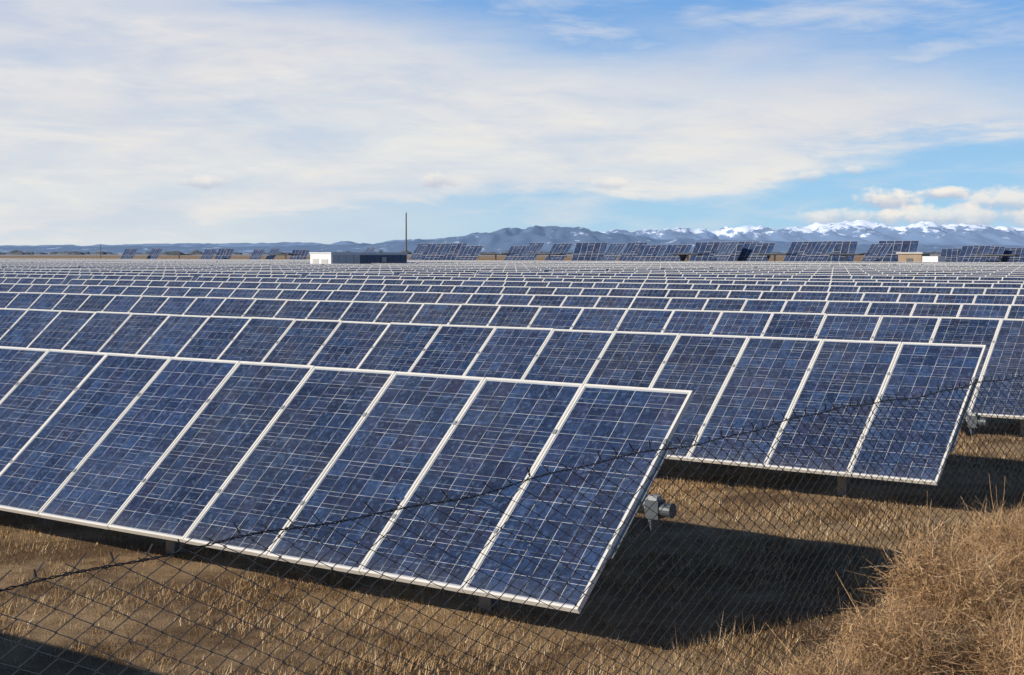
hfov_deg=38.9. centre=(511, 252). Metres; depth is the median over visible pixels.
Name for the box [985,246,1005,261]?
solar tracker table
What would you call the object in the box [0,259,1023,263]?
solar panel row
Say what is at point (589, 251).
solar tracker table
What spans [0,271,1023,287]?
solar panel row
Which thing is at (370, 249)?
solar tracker table
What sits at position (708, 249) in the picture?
solar tracker table
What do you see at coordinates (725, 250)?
solar tracker table
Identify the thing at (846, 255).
solar tracker table
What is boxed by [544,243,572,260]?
solar tracker table
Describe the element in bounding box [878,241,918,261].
solar tracker table
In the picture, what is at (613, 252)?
solar tracker table
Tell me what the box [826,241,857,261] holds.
solar tracker table
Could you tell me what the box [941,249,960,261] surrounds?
solar tracker table
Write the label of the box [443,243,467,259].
solar tracker table
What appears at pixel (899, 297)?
solar panel row
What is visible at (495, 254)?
solar tracker table
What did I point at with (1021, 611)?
dry shrub
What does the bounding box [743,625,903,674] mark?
dry shrub
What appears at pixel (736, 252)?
solar tracker table
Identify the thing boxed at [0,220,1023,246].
mountain range
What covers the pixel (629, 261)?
solar panel row
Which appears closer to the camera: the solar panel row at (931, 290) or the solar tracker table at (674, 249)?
the solar panel row at (931, 290)
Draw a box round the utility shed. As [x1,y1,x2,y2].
[896,252,945,261]
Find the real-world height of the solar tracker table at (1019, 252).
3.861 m
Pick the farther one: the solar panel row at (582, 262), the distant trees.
the distant trees
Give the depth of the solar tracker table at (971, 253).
240.52 m
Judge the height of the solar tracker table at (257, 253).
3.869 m
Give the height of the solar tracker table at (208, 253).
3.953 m
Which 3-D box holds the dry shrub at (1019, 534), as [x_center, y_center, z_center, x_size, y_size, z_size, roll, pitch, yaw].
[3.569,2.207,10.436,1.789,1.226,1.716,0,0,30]
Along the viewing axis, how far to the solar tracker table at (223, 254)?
358.18 m
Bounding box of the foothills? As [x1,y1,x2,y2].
[0,225,1023,252]
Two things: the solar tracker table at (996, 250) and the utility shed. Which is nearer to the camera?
the utility shed
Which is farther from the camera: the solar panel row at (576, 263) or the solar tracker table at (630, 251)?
the solar tracker table at (630, 251)
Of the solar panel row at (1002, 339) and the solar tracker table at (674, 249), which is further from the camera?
the solar tracker table at (674, 249)
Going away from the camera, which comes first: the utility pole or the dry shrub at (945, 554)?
the dry shrub at (945, 554)
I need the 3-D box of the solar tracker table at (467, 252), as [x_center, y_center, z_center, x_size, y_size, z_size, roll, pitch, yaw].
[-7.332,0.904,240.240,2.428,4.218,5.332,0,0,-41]
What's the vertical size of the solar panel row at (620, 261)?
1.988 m
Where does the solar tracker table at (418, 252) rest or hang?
on the ground at (162, 621)
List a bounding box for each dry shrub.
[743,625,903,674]
[788,559,987,674]
[813,501,1023,674]
[905,525,999,584]
[925,572,1023,674]
[926,478,1023,637]
[959,539,1023,670]
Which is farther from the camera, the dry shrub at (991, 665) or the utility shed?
the utility shed
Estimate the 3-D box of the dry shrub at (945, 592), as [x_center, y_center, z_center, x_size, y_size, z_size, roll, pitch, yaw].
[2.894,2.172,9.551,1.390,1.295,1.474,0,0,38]
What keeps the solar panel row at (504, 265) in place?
on the ground at (162, 621)
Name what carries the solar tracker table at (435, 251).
on the ground at (162, 621)
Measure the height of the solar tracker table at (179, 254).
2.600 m
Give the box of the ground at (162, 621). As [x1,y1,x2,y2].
[0,253,1023,674]
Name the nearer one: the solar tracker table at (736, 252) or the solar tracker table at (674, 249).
the solar tracker table at (674, 249)
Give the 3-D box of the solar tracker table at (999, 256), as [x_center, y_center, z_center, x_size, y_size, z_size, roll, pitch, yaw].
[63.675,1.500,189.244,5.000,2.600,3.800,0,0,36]
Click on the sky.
(122, 122)
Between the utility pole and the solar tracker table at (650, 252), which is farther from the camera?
the utility pole
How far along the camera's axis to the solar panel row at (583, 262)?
162.65 m
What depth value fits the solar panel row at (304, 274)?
69.72 m
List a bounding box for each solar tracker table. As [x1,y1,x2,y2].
[120,249,137,258]
[146,248,162,258]
[163,254,194,258]
[200,249,216,258]
[214,249,233,259]
[249,249,265,258]
[265,248,279,258]
[269,254,302,258]
[289,250,309,259]
[365,247,375,251]
[409,243,433,259]
[420,244,449,259]
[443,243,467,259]
[456,246,482,259]
[475,253,516,260]
[503,246,530,260]
[524,243,544,260]
[528,253,570,260]
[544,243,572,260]
[571,243,607,260]
[601,243,625,260]
[618,242,647,260]
[634,245,666,260]
[660,245,691,260]
[671,254,704,260]
[689,242,721,260]
[711,242,738,260]
[727,242,759,260]
[737,243,775,260]
[759,254,790,260]
[783,241,813,260]
[803,241,837,261]
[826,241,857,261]
[829,254,863,261]
[861,243,891,261]
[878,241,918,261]
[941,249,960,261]
[957,246,990,261]
[982,255,1017,261]
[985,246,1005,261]
[1001,248,1023,261]
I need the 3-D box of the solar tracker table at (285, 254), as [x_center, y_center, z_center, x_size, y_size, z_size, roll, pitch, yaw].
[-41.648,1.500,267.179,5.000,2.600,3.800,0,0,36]
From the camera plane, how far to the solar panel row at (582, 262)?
157.23 m
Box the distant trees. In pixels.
[0,250,940,254]
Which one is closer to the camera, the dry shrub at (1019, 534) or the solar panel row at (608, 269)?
the dry shrub at (1019, 534)
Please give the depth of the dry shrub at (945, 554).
12.34 m
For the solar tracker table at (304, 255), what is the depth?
342.18 m
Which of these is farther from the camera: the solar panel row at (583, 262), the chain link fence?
the solar panel row at (583, 262)
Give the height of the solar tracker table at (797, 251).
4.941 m
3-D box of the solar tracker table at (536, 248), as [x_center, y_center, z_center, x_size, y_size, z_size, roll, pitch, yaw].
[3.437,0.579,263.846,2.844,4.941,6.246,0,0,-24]
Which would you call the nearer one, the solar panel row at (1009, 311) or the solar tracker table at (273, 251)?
the solar panel row at (1009, 311)
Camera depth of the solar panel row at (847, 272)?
92.02 m
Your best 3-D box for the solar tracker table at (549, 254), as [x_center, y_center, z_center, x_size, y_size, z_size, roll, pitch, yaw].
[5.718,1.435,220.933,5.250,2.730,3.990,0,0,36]
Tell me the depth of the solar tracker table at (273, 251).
348.85 m
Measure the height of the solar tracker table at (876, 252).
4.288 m
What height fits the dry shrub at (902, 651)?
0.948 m
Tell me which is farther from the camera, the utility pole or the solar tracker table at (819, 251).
the utility pole
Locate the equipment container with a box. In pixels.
[309,252,407,263]
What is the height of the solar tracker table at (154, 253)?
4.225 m
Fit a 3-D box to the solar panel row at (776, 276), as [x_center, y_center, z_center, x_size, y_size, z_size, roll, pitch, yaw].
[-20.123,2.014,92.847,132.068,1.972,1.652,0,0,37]
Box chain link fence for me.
[0,371,1023,674]
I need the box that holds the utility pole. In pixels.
[405,213,406,251]
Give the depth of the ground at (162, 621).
11.70 m
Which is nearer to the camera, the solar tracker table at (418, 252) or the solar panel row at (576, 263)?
the solar panel row at (576, 263)
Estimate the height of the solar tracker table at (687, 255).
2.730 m
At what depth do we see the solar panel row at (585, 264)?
129.81 m
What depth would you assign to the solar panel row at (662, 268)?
108.42 m
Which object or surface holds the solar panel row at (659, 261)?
on the ground at (162, 621)
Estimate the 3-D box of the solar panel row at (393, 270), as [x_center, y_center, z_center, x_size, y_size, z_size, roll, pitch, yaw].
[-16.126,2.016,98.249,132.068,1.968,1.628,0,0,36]
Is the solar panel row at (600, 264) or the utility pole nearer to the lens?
the solar panel row at (600, 264)
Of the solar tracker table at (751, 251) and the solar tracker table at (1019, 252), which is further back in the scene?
the solar tracker table at (1019, 252)
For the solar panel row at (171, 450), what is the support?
on the ground at (162, 621)
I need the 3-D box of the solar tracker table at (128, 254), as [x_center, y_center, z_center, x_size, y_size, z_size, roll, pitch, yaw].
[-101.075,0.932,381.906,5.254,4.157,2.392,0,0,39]
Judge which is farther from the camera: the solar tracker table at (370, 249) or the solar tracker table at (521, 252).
the solar tracker table at (370, 249)
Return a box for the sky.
[0,0,1023,245]
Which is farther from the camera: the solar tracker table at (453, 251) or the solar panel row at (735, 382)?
the solar tracker table at (453, 251)
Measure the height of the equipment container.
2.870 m
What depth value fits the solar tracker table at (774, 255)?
198.45 m
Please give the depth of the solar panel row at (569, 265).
124.53 m
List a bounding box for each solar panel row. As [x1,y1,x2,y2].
[0,258,1023,262]
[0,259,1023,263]
[0,260,1023,265]
[0,261,1023,267]
[0,262,1023,269]
[0,263,1023,270]
[0,264,1023,272]
[0,265,1023,274]
[0,266,1023,276]
[0,268,1023,280]
[0,269,1023,283]
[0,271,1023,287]
[0,273,1023,294]
[0,277,1023,304]
[0,283,1023,318]
[0,292,1023,436]
[0,308,988,495]
[0,346,693,613]
[6,260,1002,264]
[31,262,1023,268]
[32,261,1023,266]
[88,259,972,263]
[99,259,968,262]
[124,260,1023,264]

